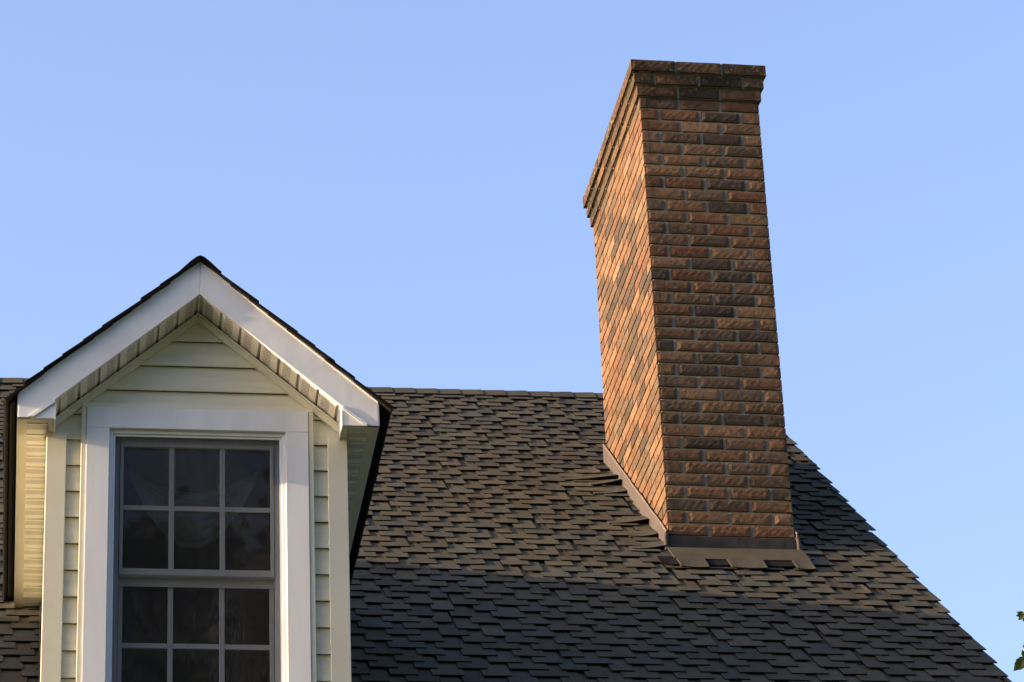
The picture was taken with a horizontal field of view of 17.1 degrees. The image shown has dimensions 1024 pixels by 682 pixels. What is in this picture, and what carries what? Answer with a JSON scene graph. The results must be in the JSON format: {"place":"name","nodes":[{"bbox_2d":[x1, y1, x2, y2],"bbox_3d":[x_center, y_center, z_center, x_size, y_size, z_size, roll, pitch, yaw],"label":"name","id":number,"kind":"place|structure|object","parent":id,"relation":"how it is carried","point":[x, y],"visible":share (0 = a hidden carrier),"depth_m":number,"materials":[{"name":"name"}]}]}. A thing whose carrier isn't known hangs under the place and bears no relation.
{"place":"outdoors","nodes":[
{"label":"outdoors","id":0,"kind":"place"},
{"bbox_2d":[0,59,1011,681],"bbox_3d":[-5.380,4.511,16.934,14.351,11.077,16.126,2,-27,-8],"label":"house","id":1,"kind":"structure","parent":0,"point":[210,471],"depth_m":15.32,"materials":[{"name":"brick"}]},
{"bbox_2d":[76,402,316,681],"bbox_3d":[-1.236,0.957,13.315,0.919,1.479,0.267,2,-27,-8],"label":"window","id":2,"kind":"structure","parent":1,"relation":"in","point":[196,563],"depth_m":13.31,"materials":[{"name":"plastic"}]},
{"bbox_2d":[0,0,1023,681],"label":"sky","id":3,"kind":"structure","parent":0,"point":[402,184],"materials":[{"name":"blue"}]},
{"label":"ground","id":4,"kind":"structure","parent":0,"visible":0},
{"bbox_2d":[1014,611,1023,670],"bbox_3d":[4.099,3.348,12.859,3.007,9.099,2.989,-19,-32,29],"label":"broadleaf tree","id":5,"kind":"object","parent":4,"relation":"on","point":[1019,664],"visible":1,"depth_m":13.60,"materials":[{"name":"green plant"}]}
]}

